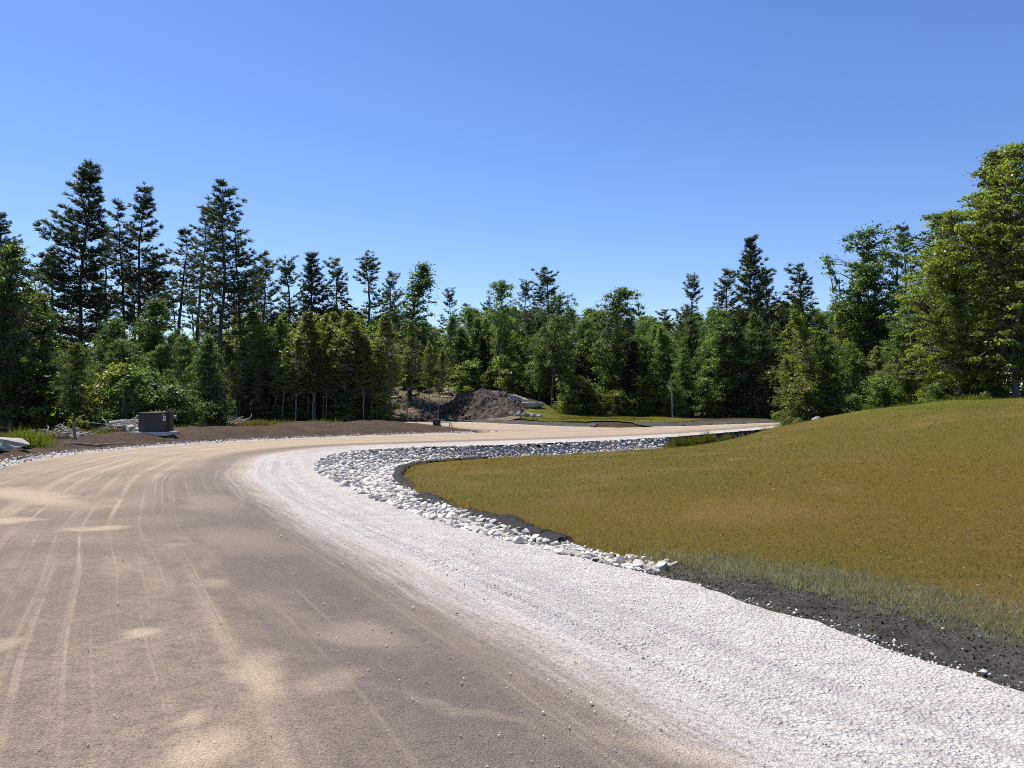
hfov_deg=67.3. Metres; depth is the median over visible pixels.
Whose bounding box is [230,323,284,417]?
birch sapling
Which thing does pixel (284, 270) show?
pine tree
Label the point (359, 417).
shrub
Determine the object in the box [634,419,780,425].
soil verge
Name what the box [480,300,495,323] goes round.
pine tree
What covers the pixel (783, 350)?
broadleaf tree
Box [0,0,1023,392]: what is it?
sky
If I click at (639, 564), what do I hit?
riprap stone
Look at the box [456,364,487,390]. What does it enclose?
shrub
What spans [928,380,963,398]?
shrub
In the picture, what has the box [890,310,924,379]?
broadleaf tree
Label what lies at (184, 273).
pine tree
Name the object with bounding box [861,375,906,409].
shrub
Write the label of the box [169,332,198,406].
broadleaf tree
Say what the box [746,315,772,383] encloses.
broadleaf tree
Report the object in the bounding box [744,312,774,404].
broadleaf tree
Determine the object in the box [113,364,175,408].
shrub
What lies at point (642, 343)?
broadleaf tree
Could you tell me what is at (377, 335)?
birch sapling
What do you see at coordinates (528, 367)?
shrub
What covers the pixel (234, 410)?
shrub
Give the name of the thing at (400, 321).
background tree
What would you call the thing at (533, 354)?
broadleaf tree
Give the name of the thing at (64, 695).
road
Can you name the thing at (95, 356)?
broadleaf tree
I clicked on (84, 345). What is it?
broadleaf tree
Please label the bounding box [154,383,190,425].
shrub
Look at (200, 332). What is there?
broadleaf tree
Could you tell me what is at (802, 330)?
broadleaf tree
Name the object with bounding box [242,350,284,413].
birch sapling
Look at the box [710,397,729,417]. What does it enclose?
shrub
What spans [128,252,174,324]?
pine tree
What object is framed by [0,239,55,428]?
broadleaf tree
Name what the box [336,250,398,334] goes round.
pine tree
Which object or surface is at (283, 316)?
birch sapling
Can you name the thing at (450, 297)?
pine tree
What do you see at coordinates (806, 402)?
shrub
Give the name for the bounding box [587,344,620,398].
broadleaf tree
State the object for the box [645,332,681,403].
broadleaf tree
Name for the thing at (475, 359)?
shrub
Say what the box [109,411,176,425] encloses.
log
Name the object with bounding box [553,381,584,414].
shrub
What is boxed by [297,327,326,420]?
birch sapling
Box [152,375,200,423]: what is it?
shrub
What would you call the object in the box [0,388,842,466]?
ground
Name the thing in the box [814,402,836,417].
shrub
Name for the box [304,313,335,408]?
birch sapling
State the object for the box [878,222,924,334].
pine tree
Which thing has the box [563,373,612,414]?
shrub
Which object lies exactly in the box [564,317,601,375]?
broadleaf tree
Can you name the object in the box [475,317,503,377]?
broadleaf tree
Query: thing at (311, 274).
pine tree
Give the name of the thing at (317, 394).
shrub
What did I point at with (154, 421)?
transformer
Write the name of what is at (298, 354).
birch sapling
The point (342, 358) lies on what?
birch sapling
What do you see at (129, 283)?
pine tree
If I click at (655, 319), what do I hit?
background tree
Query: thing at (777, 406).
shrub
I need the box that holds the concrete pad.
[130,431,179,435]
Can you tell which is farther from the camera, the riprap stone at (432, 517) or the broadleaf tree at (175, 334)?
the broadleaf tree at (175, 334)
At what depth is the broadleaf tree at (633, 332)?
67.97 m
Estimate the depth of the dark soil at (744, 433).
36.90 m
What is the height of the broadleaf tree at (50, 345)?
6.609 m
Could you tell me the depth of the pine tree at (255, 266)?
74.38 m
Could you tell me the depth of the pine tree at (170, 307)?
75.87 m
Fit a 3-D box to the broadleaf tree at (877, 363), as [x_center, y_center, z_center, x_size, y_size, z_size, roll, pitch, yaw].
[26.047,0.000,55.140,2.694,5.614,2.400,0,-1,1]
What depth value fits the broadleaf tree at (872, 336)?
57.32 m
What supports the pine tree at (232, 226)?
on the ground at (616, 424)
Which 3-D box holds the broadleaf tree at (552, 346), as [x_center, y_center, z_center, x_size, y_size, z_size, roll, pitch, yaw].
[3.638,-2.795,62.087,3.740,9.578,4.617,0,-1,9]
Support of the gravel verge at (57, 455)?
on the ground at (616, 424)
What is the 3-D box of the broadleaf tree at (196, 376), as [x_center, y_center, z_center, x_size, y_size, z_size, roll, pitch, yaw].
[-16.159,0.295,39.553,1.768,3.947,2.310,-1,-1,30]
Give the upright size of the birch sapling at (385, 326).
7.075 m
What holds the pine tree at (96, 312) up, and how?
on the ground at (616, 424)
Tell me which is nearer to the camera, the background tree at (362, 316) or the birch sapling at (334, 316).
the birch sapling at (334, 316)
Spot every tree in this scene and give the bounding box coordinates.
[0,212,47,310]
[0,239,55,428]
[13,291,80,405]
[20,158,122,362]
[27,267,43,297]
[32,251,78,341]
[44,342,99,427]
[61,304,88,345]
[67,363,88,403]
[69,278,122,351]
[71,330,97,373]
[84,228,135,325]
[86,315,136,396]
[86,348,102,370]
[87,338,132,396]
[92,338,151,399]
[95,197,143,338]
[108,181,183,369]
[116,295,188,383]
[117,272,148,344]
[122,308,138,360]
[125,327,162,366]
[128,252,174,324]
[138,342,186,406]
[141,269,173,333]
[150,292,174,339]
[157,227,212,377]
[161,369,182,405]
[162,275,186,331]
[167,333,192,387]
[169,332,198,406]
[170,273,204,337]
[176,202,225,347]
[177,351,211,421]
[182,347,203,399]
[184,179,270,410]
[187,271,230,366]
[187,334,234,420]
[190,325,224,364]
[194,303,217,366]
[208,215,257,365]
[219,294,243,329]
[234,264,276,323]
[243,256,301,323]
[270,254,313,322]
[288,251,337,330]
[300,256,356,320]
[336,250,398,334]
[355,312,367,331]
[375,271,416,341]
[392,260,446,405]
[393,318,406,336]
[401,328,429,370]
[413,340,435,382]
[420,324,443,356]
[420,327,437,354]
[426,331,444,386]
[434,327,444,350]
[437,314,457,369]
[438,287,460,346]
[444,326,469,369]
[445,328,474,380]
[446,305,487,344]
[458,303,470,327]
[462,308,487,340]
[462,318,491,374]
[466,309,513,355]
[473,337,491,377]
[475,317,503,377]
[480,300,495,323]
[483,279,524,388]
[487,313,518,359]
[489,328,522,378]
[506,307,524,378]
[511,279,535,342]
[512,320,542,370]
[514,266,578,347]
[516,307,555,327]
[516,317,541,370]
[525,322,560,375]
[526,320,583,404]
[528,326,553,401]
[535,290,580,407]
[546,316,578,358]
[564,311,581,351]
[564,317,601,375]
[570,309,625,367]
[571,348,595,402]
[572,307,603,350]
[574,328,599,400]
[585,285,651,389]
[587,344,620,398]
[590,331,629,387]
[598,346,634,399]
[612,319,647,413]
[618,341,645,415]
[623,332,657,403]
[635,313,668,364]
[643,322,674,367]
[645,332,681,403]
[646,325,677,391]
[647,326,673,402]
[649,316,666,346]
[649,320,677,346]
[655,308,674,331]
[668,346,697,406]
[670,272,705,404]
[670,309,703,405]
[670,320,697,374]
[674,315,702,414]
[679,305,698,321]
[689,307,729,416]
[689,311,705,337]
[690,340,713,404]
[693,306,752,417]
[696,352,724,411]
[704,267,758,405]
[710,315,762,417]
[725,234,791,362]
[734,326,777,392]
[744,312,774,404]
[745,266,792,410]
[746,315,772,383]
[758,262,826,373]
[758,342,787,410]
[766,321,800,387]
[766,330,774,365]
[768,300,810,353]
[769,353,805,409]
[771,331,797,388]
[775,297,821,381]
[775,353,800,393]
[782,308,836,408]
[782,315,817,399]
[797,307,835,376]
[797,328,854,410]
[814,343,846,389]
[815,221,906,410]
[822,301,850,330]
[826,318,863,341]
[827,263,910,384]
[831,309,861,394]
[834,340,875,411]
[835,329,879,397]
[861,334,881,398]
[862,346,888,397]
[875,356,899,400]
[876,339,902,385]
[877,209,1023,398]
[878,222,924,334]
[879,315,928,404]
[880,355,900,386]
[888,331,915,403]
[889,211,974,396]
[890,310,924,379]
[894,147,1023,396]
[898,278,972,400]
[909,383,951,398]
[913,142,1023,397]
[944,251,1003,369]
[954,245,1020,396]
[965,150,1023,380]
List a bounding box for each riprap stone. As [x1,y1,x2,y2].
[373,495,385,501]
[427,515,437,519]
[452,524,463,527]
[468,516,476,520]
[479,527,487,532]
[487,529,498,534]
[489,519,496,523]
[493,531,500,536]
[502,526,510,532]
[509,528,518,533]
[512,536,525,543]
[522,528,529,534]
[536,537,543,542]
[543,545,554,549]
[550,541,558,545]
[556,549,568,554]
[565,543,575,549]
[569,549,584,556]
[584,552,597,557]
[611,556,622,563]
[632,562,643,566]
[643,565,654,568]
[647,568,659,572]
[655,562,667,572]
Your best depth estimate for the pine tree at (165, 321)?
64.06 m
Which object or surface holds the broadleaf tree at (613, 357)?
on the ground at (616, 424)
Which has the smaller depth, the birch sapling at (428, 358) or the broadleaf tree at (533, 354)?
the birch sapling at (428, 358)
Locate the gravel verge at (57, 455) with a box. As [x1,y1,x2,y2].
[0,432,474,467]
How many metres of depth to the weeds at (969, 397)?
35.46 m
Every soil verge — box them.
[388,410,597,426]
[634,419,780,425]
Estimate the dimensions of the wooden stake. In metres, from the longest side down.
0.836 x 0.085 x 0.047 m
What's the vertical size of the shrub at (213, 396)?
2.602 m
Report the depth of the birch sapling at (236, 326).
58.46 m
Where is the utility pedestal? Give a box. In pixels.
[433,419,440,425]
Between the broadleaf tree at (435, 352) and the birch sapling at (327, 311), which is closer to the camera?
the birch sapling at (327, 311)
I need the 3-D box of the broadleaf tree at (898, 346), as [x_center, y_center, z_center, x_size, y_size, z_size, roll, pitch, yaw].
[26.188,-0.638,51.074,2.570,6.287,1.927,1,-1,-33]
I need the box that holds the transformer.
[138,411,173,431]
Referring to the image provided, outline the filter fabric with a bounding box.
[390,455,621,556]
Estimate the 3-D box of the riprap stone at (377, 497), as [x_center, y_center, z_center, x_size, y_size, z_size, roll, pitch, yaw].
[-2.068,1.804,12.058,0.229,0.081,0.158,22,-16,16]
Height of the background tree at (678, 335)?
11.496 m
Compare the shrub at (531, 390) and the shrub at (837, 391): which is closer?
the shrub at (837, 391)
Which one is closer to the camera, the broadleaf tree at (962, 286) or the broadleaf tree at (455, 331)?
the broadleaf tree at (962, 286)
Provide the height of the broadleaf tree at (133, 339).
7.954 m
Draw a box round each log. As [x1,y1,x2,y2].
[67,435,124,445]
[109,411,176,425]
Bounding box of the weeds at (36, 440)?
[2,426,62,447]
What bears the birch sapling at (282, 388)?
on the ground at (616, 424)
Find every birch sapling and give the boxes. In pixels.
[213,315,241,357]
[214,339,249,402]
[215,346,243,401]
[221,315,250,406]
[221,343,241,411]
[221,361,244,419]
[225,337,252,419]
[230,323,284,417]
[232,308,277,418]
[239,320,272,385]
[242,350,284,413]
[261,317,293,413]
[262,336,278,399]
[264,320,276,343]
[264,358,290,419]
[267,311,294,404]
[268,360,294,410]
[272,346,297,420]
[272,356,293,418]
[273,328,297,354]
[280,310,335,420]
[281,316,308,381]
[284,336,311,420]
[286,322,298,416]
[287,316,321,346]
[293,347,331,419]
[296,325,350,410]
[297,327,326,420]
[302,388,320,415]
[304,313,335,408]
[314,321,328,344]
[315,350,342,418]
[317,343,336,420]
[318,352,349,417]
[320,309,334,322]
[326,331,355,408]
[328,308,372,394]
[328,310,340,329]
[328,335,366,411]
[329,322,379,418]
[333,313,367,335]
[351,334,374,418]
[353,338,377,403]
[359,312,409,403]
[360,327,400,389]
[364,363,379,418]
[365,324,406,414]
[366,341,395,413]
[367,320,405,409]
[372,377,400,412]
[376,338,403,392]
[398,320,422,420]
[419,342,438,411]
[430,350,453,418]
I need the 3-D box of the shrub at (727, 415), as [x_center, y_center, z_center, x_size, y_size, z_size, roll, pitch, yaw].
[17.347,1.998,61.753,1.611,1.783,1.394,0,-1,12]
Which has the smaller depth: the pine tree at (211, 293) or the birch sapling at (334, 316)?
the birch sapling at (334, 316)
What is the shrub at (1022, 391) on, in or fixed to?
on the ground at (616, 424)
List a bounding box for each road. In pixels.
[0,423,846,767]
[398,421,610,431]
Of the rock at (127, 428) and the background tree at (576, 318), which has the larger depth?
the background tree at (576, 318)
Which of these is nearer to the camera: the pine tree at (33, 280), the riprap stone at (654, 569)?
the riprap stone at (654, 569)
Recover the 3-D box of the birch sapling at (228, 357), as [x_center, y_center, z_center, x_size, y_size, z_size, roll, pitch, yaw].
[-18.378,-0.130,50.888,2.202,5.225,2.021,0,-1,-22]
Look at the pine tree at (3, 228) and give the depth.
61.51 m
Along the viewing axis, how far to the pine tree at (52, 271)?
53.67 m
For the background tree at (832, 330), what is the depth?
83.59 m
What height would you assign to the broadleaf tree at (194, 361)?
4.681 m
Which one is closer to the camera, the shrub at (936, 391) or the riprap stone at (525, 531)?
the riprap stone at (525, 531)
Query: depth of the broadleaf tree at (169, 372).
38.36 m
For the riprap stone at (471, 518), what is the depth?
12.56 m
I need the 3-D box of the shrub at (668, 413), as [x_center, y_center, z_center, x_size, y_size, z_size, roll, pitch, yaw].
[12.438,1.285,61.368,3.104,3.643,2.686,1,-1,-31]
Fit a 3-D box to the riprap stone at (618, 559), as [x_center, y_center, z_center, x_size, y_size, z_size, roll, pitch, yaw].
[1.228,2.030,8.908,0.263,0.074,0.115,1,-2,-44]
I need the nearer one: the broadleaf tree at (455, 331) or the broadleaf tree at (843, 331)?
the broadleaf tree at (843, 331)
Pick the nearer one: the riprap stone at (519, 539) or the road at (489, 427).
the riprap stone at (519, 539)
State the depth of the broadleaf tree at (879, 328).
58.05 m
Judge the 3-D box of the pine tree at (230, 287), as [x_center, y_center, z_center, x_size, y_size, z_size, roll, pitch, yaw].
[-19.058,-5.918,52.523,5.484,16.734,5.754,0,-1,1]
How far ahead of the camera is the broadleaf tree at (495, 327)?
76.63 m
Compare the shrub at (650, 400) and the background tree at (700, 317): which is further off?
the background tree at (700, 317)
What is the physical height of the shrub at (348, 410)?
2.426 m
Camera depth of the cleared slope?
63.75 m
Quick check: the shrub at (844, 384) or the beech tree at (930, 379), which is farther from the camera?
the shrub at (844, 384)
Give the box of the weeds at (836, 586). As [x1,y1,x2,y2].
[620,548,1023,646]
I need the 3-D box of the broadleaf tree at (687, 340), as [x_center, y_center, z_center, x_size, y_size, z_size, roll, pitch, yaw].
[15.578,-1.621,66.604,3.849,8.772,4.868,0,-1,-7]
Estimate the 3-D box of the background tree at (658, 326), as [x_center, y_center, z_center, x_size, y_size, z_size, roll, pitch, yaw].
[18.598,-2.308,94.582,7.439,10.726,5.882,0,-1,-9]
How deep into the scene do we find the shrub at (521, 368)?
73.18 m
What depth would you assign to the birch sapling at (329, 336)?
49.03 m
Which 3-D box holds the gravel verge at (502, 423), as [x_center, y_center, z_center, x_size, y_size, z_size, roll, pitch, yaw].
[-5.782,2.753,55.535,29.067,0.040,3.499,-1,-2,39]
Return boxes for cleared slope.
[376,386,527,420]
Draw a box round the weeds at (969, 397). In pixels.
[868,393,1021,408]
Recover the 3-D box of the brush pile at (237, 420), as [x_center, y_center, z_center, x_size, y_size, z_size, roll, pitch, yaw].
[-14.674,2.025,41.333,3.863,0.878,2.182,0,-1,0]
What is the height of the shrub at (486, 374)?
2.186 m
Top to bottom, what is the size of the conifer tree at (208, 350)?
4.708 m
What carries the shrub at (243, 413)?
on the ground at (616, 424)
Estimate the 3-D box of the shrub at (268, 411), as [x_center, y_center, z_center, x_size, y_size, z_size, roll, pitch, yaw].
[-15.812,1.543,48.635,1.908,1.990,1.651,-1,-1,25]
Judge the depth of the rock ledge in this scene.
60.40 m
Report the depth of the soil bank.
31.97 m
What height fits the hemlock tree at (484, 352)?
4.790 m
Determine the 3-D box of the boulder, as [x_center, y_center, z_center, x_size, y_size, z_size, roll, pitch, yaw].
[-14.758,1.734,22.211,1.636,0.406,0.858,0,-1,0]
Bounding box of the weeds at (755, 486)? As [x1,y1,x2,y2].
[405,404,1022,630]
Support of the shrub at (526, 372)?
on the ground at (616, 424)
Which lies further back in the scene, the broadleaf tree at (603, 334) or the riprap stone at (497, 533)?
the broadleaf tree at (603, 334)
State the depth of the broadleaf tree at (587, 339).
68.06 m
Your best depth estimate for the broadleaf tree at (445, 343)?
87.08 m
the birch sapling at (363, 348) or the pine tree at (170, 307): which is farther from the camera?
the pine tree at (170, 307)
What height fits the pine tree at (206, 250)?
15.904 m
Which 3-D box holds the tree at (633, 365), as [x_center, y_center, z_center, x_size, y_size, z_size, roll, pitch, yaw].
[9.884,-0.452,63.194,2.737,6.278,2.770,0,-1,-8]
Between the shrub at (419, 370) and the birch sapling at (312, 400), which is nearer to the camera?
the birch sapling at (312, 400)
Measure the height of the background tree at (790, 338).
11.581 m
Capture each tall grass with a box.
[663,429,752,447]
[760,418,790,430]
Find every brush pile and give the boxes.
[31,423,99,438]
[84,415,137,430]
[215,414,262,424]
[391,397,421,406]
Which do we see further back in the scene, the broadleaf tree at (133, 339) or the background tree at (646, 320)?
the background tree at (646, 320)
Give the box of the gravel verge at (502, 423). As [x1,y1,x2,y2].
[422,421,571,426]
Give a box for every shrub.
[0,365,52,428]
[0,369,61,427]
[6,359,91,428]
[6,360,101,428]
[48,385,97,428]
[51,358,138,429]
[77,380,118,427]
[91,364,164,430]
[101,365,167,419]
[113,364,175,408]
[128,378,171,411]
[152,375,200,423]
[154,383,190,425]
[155,384,210,425]
[195,379,241,425]
[197,400,228,425]
[228,393,256,420]
[229,402,246,419]
[245,398,276,421]
[246,395,273,420]
[270,403,288,420]
[271,384,309,420]
[290,389,319,420]
[309,397,334,420]
[310,392,331,419]
[317,394,336,420]
[322,390,367,421]
[327,388,359,419]
[354,396,375,418]
[354,402,373,418]
[365,398,395,418]
[368,392,408,421]
[398,374,407,388]
[402,360,427,387]
[414,371,430,389]
[434,369,452,387]
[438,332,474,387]
[442,358,482,393]
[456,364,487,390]
[473,357,500,381]
[480,354,514,388]
[480,369,493,388]
[492,353,532,393]
[514,361,525,386]
[517,364,550,400]
[519,364,530,386]
[526,366,535,387]
[539,365,563,407]
[545,370,575,401]
[551,371,606,414]
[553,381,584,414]
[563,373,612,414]
[585,374,621,414]
[591,389,625,415]
[615,392,636,416]
[618,371,663,416]
[629,376,655,415]
[640,387,671,416]
[649,380,688,416]
[659,379,700,417]
[681,390,697,416]
[684,376,725,417]
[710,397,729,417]
[722,402,735,416]
[723,376,768,417]
[730,366,782,417]
[736,394,756,417]
[767,376,814,423]
[770,378,821,424]
[770,396,782,417]
[778,392,816,422]
[785,386,828,417]
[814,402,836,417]
[817,378,856,416]
[825,387,851,414]
[834,393,875,412]
[838,394,867,413]
[851,369,907,408]
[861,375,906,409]
[887,387,913,404]
[895,376,926,405]
[916,378,951,403]
[925,385,950,402]
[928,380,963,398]
[947,378,980,398]
[976,373,1011,398]
[978,373,1008,398]
[1020,384,1023,397]
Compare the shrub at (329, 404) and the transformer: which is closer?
the transformer
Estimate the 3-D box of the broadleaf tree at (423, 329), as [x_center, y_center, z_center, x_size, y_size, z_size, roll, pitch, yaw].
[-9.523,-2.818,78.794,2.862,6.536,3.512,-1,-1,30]
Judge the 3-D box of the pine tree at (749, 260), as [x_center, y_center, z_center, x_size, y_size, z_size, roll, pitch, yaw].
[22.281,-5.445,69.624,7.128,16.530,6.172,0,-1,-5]
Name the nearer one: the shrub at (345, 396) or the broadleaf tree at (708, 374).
the shrub at (345, 396)
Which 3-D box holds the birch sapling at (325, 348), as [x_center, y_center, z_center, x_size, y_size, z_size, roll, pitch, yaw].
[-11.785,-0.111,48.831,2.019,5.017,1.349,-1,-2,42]
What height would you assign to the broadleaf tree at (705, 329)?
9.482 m
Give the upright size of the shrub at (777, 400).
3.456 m
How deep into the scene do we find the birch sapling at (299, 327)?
50.59 m
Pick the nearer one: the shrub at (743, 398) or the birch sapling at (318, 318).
the birch sapling at (318, 318)
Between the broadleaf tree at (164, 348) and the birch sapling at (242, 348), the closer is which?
the broadleaf tree at (164, 348)
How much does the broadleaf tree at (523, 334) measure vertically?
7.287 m
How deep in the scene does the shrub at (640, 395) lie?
62.40 m
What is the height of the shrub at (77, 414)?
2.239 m
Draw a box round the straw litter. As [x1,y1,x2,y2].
[410,421,1023,619]
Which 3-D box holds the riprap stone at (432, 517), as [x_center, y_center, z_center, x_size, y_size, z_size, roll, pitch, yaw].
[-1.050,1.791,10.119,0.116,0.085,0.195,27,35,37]
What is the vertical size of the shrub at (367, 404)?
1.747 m
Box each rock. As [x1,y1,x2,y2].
[69,432,80,438]
[125,424,135,430]
[522,402,545,407]
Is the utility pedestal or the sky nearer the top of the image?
the sky
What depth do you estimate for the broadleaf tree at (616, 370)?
66.09 m
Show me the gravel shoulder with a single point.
(728, 666)
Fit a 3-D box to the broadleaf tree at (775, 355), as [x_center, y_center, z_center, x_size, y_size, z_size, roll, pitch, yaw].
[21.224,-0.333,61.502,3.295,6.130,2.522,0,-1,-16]
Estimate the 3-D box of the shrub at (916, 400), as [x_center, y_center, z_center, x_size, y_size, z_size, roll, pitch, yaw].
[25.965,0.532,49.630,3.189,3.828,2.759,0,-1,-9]
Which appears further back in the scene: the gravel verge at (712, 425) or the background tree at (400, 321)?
the background tree at (400, 321)
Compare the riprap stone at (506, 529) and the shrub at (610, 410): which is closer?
the riprap stone at (506, 529)
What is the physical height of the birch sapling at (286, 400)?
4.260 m
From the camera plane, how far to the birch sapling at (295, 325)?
61.37 m
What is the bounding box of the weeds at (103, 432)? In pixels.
[68,416,343,436]
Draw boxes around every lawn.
[402,398,1023,638]
[518,400,695,421]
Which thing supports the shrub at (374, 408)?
on the soil bank
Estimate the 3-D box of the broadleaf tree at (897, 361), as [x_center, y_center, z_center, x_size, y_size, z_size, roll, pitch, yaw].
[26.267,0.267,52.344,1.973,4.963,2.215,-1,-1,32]
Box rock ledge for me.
[507,395,530,401]
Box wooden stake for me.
[72,422,76,437]
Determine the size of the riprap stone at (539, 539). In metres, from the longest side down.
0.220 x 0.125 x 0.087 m
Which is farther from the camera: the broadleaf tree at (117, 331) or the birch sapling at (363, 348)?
the birch sapling at (363, 348)
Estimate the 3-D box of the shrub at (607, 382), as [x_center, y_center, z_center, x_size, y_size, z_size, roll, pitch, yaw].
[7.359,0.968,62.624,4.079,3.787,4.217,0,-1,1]
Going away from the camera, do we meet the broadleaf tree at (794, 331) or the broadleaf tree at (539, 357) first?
the broadleaf tree at (794, 331)
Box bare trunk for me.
[671,376,672,416]
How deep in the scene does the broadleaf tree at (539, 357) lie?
64.41 m
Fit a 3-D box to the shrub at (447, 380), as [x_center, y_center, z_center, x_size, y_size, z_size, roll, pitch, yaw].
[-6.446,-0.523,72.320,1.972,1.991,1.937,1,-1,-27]
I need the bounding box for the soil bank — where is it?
[0,418,479,460]
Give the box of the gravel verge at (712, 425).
[657,422,781,426]
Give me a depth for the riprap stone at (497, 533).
11.14 m
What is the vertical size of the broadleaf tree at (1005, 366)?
12.677 m
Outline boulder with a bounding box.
[0,437,29,449]
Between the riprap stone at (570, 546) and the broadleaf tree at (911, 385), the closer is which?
the riprap stone at (570, 546)
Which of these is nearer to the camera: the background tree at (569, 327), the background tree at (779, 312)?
the background tree at (779, 312)
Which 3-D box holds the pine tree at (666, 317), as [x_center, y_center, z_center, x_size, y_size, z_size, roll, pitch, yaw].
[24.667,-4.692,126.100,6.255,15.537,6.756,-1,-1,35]
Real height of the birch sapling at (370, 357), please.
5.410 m
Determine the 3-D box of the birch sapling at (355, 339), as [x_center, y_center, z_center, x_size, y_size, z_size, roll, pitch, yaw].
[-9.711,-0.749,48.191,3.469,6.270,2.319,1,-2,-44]
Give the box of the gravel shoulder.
[254,426,1023,767]
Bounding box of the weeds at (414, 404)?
[387,387,455,416]
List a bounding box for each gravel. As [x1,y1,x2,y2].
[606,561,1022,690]
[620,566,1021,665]
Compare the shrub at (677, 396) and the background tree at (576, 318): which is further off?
the background tree at (576, 318)
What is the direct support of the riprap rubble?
on the ground at (616, 424)
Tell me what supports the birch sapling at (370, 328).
on the ground at (616, 424)
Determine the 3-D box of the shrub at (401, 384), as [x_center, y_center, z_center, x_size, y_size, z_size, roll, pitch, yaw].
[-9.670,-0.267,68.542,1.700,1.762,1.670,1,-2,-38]
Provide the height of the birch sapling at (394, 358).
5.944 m
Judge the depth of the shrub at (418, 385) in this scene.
68.02 m
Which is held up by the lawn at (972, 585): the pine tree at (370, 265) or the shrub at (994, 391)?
the shrub at (994, 391)
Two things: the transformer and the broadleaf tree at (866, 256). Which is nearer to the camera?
the transformer
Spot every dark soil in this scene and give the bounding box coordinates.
[607,561,1023,691]
[651,430,761,446]
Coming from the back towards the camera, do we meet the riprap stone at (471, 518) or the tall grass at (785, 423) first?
the tall grass at (785, 423)
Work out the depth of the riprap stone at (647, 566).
8.34 m
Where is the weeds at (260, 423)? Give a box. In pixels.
[0,418,284,438]
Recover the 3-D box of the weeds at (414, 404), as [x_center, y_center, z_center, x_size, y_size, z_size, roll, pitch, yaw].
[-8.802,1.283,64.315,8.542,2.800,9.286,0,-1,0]
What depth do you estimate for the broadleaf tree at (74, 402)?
32.87 m
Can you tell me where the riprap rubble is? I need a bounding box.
[313,437,677,570]
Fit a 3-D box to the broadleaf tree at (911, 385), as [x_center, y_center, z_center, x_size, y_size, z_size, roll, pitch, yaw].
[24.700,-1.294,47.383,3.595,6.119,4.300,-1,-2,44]
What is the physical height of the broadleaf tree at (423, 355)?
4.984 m
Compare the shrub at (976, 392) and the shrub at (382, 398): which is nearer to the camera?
the shrub at (976, 392)
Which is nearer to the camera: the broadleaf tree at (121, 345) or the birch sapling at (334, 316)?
the broadleaf tree at (121, 345)
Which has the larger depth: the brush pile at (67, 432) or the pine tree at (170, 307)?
the pine tree at (170, 307)
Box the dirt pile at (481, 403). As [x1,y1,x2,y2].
[418,389,526,420]
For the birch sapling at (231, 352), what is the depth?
51.91 m
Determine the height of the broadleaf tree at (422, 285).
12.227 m
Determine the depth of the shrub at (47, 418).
35.09 m
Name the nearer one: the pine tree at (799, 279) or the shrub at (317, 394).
the shrub at (317, 394)
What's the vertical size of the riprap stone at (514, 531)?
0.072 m
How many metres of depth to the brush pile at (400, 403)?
62.72 m
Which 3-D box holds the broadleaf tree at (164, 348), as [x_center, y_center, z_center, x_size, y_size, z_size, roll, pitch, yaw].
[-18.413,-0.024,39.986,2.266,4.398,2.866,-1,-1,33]
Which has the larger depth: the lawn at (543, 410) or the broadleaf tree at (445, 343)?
the broadleaf tree at (445, 343)
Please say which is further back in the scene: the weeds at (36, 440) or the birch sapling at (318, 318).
the birch sapling at (318, 318)
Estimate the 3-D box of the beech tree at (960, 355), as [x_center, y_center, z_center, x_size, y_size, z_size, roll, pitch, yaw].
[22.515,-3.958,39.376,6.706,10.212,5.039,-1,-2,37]
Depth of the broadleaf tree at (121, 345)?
38.46 m
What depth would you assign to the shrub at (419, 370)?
69.02 m
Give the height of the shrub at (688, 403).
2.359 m
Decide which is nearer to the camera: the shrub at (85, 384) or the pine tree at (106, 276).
the shrub at (85, 384)
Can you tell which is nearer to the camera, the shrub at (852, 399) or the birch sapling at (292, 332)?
the shrub at (852, 399)
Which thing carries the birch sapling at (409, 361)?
on the ground at (616, 424)
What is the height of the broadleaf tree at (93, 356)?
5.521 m
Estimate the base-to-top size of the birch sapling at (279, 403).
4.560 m
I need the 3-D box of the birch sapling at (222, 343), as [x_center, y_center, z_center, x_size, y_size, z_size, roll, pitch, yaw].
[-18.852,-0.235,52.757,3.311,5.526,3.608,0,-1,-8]
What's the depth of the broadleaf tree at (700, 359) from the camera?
63.94 m
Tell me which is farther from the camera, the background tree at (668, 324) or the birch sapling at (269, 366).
the background tree at (668, 324)
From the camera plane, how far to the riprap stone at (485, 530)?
11.53 m
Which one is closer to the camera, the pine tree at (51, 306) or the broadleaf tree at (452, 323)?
the pine tree at (51, 306)
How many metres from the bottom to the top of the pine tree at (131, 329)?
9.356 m

